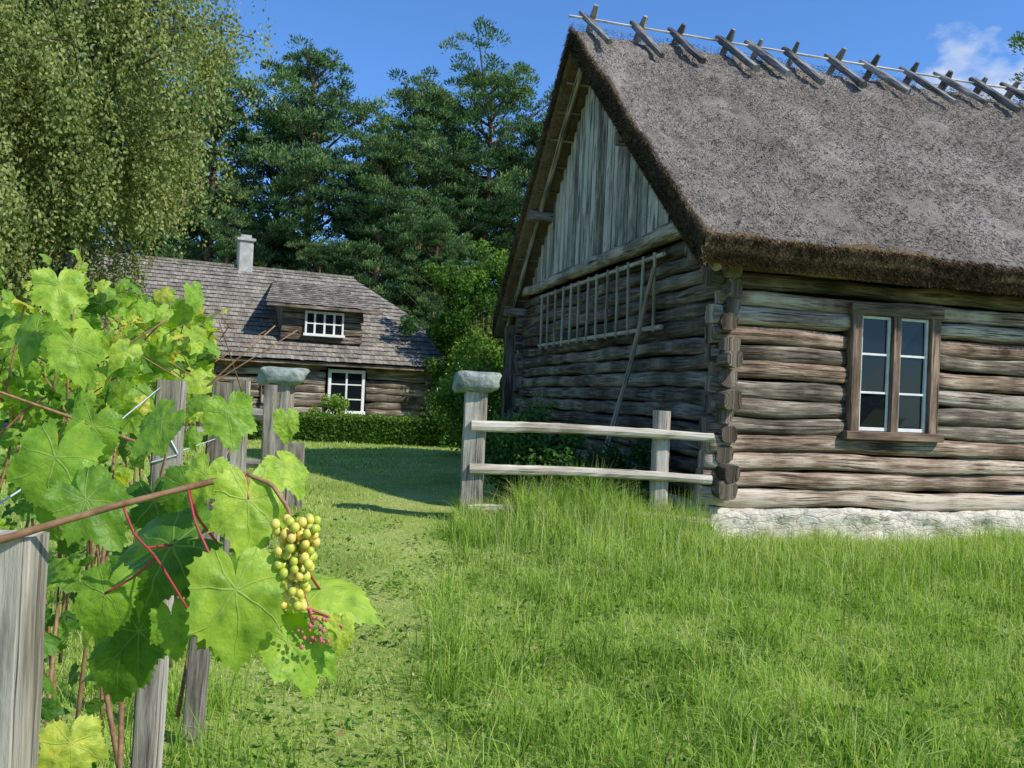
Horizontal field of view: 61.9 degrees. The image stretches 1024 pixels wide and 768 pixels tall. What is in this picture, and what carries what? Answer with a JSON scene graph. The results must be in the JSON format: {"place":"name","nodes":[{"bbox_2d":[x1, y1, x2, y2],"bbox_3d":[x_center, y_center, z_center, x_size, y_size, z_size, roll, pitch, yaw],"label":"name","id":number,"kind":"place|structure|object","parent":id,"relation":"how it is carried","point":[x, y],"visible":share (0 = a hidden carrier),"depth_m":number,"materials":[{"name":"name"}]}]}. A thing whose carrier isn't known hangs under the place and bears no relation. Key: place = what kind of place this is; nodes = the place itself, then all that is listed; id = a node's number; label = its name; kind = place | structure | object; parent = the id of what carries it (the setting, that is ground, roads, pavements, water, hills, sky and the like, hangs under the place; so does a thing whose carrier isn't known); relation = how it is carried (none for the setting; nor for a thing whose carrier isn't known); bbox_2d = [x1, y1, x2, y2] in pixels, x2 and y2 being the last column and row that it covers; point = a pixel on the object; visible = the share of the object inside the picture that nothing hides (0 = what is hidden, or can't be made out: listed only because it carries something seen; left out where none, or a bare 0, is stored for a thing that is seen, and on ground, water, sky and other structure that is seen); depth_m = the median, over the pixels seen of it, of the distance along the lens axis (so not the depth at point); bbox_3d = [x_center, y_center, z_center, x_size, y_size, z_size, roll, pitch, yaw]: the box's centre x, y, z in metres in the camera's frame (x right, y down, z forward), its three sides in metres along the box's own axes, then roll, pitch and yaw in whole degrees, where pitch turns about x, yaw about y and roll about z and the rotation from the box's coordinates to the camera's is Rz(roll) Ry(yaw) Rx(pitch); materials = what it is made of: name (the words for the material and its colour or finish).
{"place":"outdoors","nodes":[
{"label":"outdoors","id":0,"kind":"place"},
{"bbox_2d":[0,403,1023,767],"bbox_3d":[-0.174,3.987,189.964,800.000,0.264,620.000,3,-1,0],"label":"ground","id":1,"kind":"structure","parent":0,"point":[438,483],"depth_m":5.56,"materials":[{"name":"green plant"}]},
{"bbox_2d":[0,0,112,310],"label":"birch tree","id":2,"kind":"object","parent":1,"relation":"on","point":[8,87],"visible":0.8,"depth_m":15.99,"materials":[{"name":"green plant"}]},
{"bbox_2d":[0,0,206,331],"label":"birch tree","id":3,"kind":"object","parent":1,"relation":"on","point":[114,282],"visible":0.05,"depth_m":20.64,"materials":[{"name":"green plant"}]},
{"bbox_2d":[64,71,176,254],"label":"pine tree","id":4,"kind":"object","parent":1,"relation":"on","point":[125,248],"depth_m":48.82,"materials":[{"name":"green plant"}]},
{"bbox_2d":[0,0,277,421],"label":"birch tree","id":5,"kind":"object","parent":1,"relation":"on","point":[153,175],"visible":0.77,"depth_m":17.48,"materials":[{"name":"green plant"}]},
{"bbox_2d":[0,379,277,767],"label":"vine fence","id":6,"kind":"object","parent":1,"relation":"on","point":[23,572],"visible":0.41,"depth_m":1.22,"materials":[{"name":"grey wood"}]},
{"bbox_2d":[0,247,384,767],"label":"grape vine","id":7,"kind":"object","parent":6,"relation":"attached to","point":[248,596],"visible":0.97,"depth_m":1.34,"materials":[{"name":"green plant"}]},
{"bbox_2d":[105,81,250,259],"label":"pine tree","id":8,"kind":"object","parent":1,"relation":"on","point":[189,234],"visible":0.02,"depth_m":45.29,"materials":[{"name":"green plant"}]},
{"bbox_2d":[137,41,297,268],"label":"pine tree","id":9,"kind":"object","parent":1,"relation":"on","point":[237,118],"visible":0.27,"depth_m":41.86,"materials":[{"name":"green plant"}]},
{"bbox_2d":[1,234,447,431],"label":"log farmhouse","id":10,"kind":"object","parent":1,"relation":"on","point":[355,347],"visible":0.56,"depth_m":25.73,"materials":[{"name":"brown wood"}]},
{"bbox_2d":[303,310,364,414],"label":"window frames","id":11,"kind":"structure","parent":10,"relation":"in","point":[324,324],"depth_m":25.26,"materials":[{"name":"white paint"}]},
{"bbox_2d":[307,313,361,410],"bbox_3d":[-5.256,-0.619,25.270,1.740,2.920,0.260,3,-1,-25],"label":"window glass","id":12,"kind":"structure","parent":10,"relation":"in","point":[353,392],"depth_m":25.32,"materials":[{"name":"black glass"}]},
{"bbox_2d":[178,178,285,269],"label":"pine tree","id":13,"kind":"object","parent":1,"relation":"on","point":[226,253],"visible":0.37,"depth_m":40.86,"materials":[{"name":"green plant"}]},
{"bbox_2d":[28,204,489,410],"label":"background forest","id":14,"kind":"object","parent":1,"relation":"on","point":[303,241],"depth_m":58.55,"materials":[{"name":"green plant"}]},
{"bbox_2d":[227,366,309,510],"bbox_3d":[-2.787,0.702,9.587,0.892,1.807,0.452,3,-1,0],"label":"gate post","id":15,"kind":"object","parent":1,"relation":"on","point":[286,380],"visible":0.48,"depth_m":9.45,"materials":[{"name":"wood"}]},
{"bbox_2d":[222,85,343,271],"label":"pine tree","id":16,"kind":"object","parent":1,"relation":"on","point":[272,171],"visible":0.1,"depth_m":46.25,"materials":[{"name":"green plant"}]},
{"bbox_2d":[229,34,410,273],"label":"pine tree","id":17,"kind":"object","parent":1,"relation":"on","point":[296,164],"visible":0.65,"depth_m":42.51,"materials":[{"name":"green plant"}]},
{"bbox_2d":[285,231,354,275],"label":"pine tree","id":18,"kind":"object","parent":1,"relation":"on","point":[317,253],"visible":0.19,"depth_m":40.74,"materials":[{"name":"green plant"}]},
{"bbox_2d":[308,393,352,413],"bbox_3d":[-4.921,0.814,23.385,1.478,1.187,1.089,2,-1,40],"label":"flowering shrub","id":19,"kind":"object","parent":1,"relation":"on","point":[332,405],"visible":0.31,"depth_m":23.33,"materials":[{"name":"green plant"}]},
{"bbox_2d":[248,411,448,446],"bbox_3d":[-4.253,1.179,21.942,5.498,0.961,1.169,3,-1,-9],"label":"clipped hedge","id":20,"kind":"object","parent":1,"relation":"on","point":[348,427],"visible":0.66,"depth_m":21.56,"materials":[{"name":"green plant"}]},
{"bbox_2d":[321,193,384,275],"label":"pine tree","id":21,"kind":"object","parent":1,"relation":"on","point":[350,236],"visible":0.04,"depth_m":46.43,"materials":[{"name":"green plant"}]},
{"bbox_2d":[317,115,459,306],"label":"pine tree","id":22,"kind":"object","parent":1,"relation":"on","point":[389,201],"visible":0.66,"depth_m":41.24,"materials":[{"name":"green plant"}]},
{"bbox_2d":[325,126,456,294],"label":"pine tree","id":23,"kind":"object","parent":1,"relation":"on","point":[377,184],"visible":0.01,"depth_m":49.77,"materials":[{"name":"green plant"}]},
{"bbox_2d":[342,66,496,358],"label":"pine tree","id":24,"kind":"object","parent":1,"relation":"on","point":[431,108],"visible":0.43,"depth_m":43.35,"materials":[{"name":"green plant"}]},
{"bbox_2d":[388,204,476,388],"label":"pine tree","id":25,"kind":"object","parent":1,"relation":"on","point":[433,232],"visible":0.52,"depth_m":40.78,"materials":[{"name":"green plant"}]},
{"bbox_2d":[410,375,461,447],"bbox_3d":[-1.523,0.671,22.027,2.084,1.937,1.887,3,-1,0],"label":"garden shrub","id":26,"kind":"object","parent":1,"relation":"on","point":[440,419],"visible":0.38,"depth_m":21.66,"materials":[{"name":"green plant"}]},
{"bbox_2d":[400,123,507,367],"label":"pine tree","id":27,"kind":"object","parent":1,"relation":"on","point":[479,146],"visible":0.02,"depth_m":49.40,"materials":[{"name":"green plant"}]},
{"bbox_2d":[398,238,518,418],"bbox_3d":[-0.855,-1.421,27.079,5.457,6.486,4.449,3,-1,0],"label":"broadleaf tree","id":28,"kind":"object","parent":1,"relation":"on","point":[447,332],"visible":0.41,"depth_m":26.13,"materials":[{"name":"green plant"}]},
{"bbox_2d":[425,331,516,456],"bbox_3d":[-0.579,0.224,19.194,2.215,2.844,2.435,3,-1,-36],"label":"garden shrub","id":29,"kind":"object","parent":1,"relation":"on","point":[451,399],"visible":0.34,"depth_m":19.16,"materials":[{"name":"green plant"}]},
{"bbox_2d":[401,14,553,355],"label":"pine tree","id":30,"kind":"object","parent":1,"relation":"on","point":[478,82],"visible":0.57,"depth_m":44.88,"materials":[{"name":"green plant"}]},
{"bbox_2d":[456,164,528,336],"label":"pine tree","id":31,"kind":"object","parent":1,"relation":"on","point":[493,198],"visible":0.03,"depth_m":49.55,"materials":[{"name":"green plant"}]},
{"bbox_2d":[484,281,517,370],"bbox_3d":[1.264,-1.059,29.118,5.023,6.004,4.752,3,-1,0],"label":"broadleaf tree","id":32,"kind":"object","parent":1,"relation":"on","point":[498,290],"depth_m":28.95,"materials":[{"name":"green plant"}]},
{"bbox_2d":[459,110,546,351],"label":"pine tree","id":33,"kind":"object","parent":1,"relation":"on","point":[503,238],"visible":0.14,"depth_m":44.94,"materials":[{"name":"green plant"}]},
{"bbox_2d":[483,391,588,503],"bbox_3d":[0.214,0.844,10.567,1.462,1.530,1.392,3,-1,0],"label":"climbing shrub","id":34,"kind":"object","parent":1,"relation":"on","point":[522,448],"visible":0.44,"depth_m":10.31,"materials":[{"name":"green plant"}]},
{"bbox_2d":[452,370,713,525],"bbox_3d":[0.753,0.883,9.285,2.868,1.946,0.456,3,-1,0],"label":"rail fence","id":35,"kind":"object","parent":1,"relation":"on","point":[475,387],"visible":0.8,"depth_m":9.18,"materials":[{"name":"wood"}]},
{"bbox_2d":[288,560,926,763],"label":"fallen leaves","id":36,"kind":"object","parent":1,"relation":"on","point":[343,733],"visible":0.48,"depth_m":4.60,"materials":[{"name":"green plant"}]},
{"bbox_2d":[558,437,675,505],"bbox_3d":[1.268,1.161,10.344,1.234,1.171,1.180,3,-1,-44],"label":"climbing shrub","id":37,"kind":"object","parent":1,"relation":"on","point":[637,457],"visible":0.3,"depth_m":10.40,"materials":[{"name":"green plant"}]},
{"bbox_2d":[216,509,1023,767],"bbox_3d":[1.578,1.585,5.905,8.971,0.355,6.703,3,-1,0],"label":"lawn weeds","id":38,"kind":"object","parent":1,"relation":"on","point":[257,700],"visible":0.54,"depth_m":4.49,"materials":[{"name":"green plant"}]},
{"bbox_2d":[491,4,1023,545],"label":"thatched log barn","id":39,"kind":"structure","parent":1,"relation":"on","point":[799,290],"depth_m":10.46,"materials":[{"name":"brown"}]},
{"bbox_2d":[859,318,924,428],"bbox_3d":[4.479,-0.109,10.050,0.892,1.342,0.033,3,-1,-14],"label":"window glass","id":40,"kind":"structure","parent":39,"relation":"in","point":[872,406],"depth_m":10.03,"materials":[{"name":"black glass"}]},
{"bbox_2d":[840,303,944,442],"bbox_3d":[4.478,-0.123,10.058,1.310,1.580,0.240,3,-1,-14],"label":"window frame","id":41,"kind":"structure","parent":39,"relation":"in","point":[856,311],"depth_m":9.98,"materials":[{"name":"brown wood"}]},
{"bbox_2d":[1007,30,1023,103],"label":"pine tree","id":42,"kind":"object","parent":1,"relation":"on","point":[1018,39],"visible":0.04,"depth_m":47.04,"materials":[{"name":"green plant"}]},
{"bbox_2d":[3,0,1023,389],"label":"sky","id":43,"kind":"structure","parent":0,"point":[968,38],"materials":[{"name":"blue"}]},
{"bbox_2d":[38,454,1023,767],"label":"tall grass","id":44,"kind":"structure","parent":0,"point":[570,520],"depth_m":5.14,"materials":[{"name":"green plant"}]}
]}

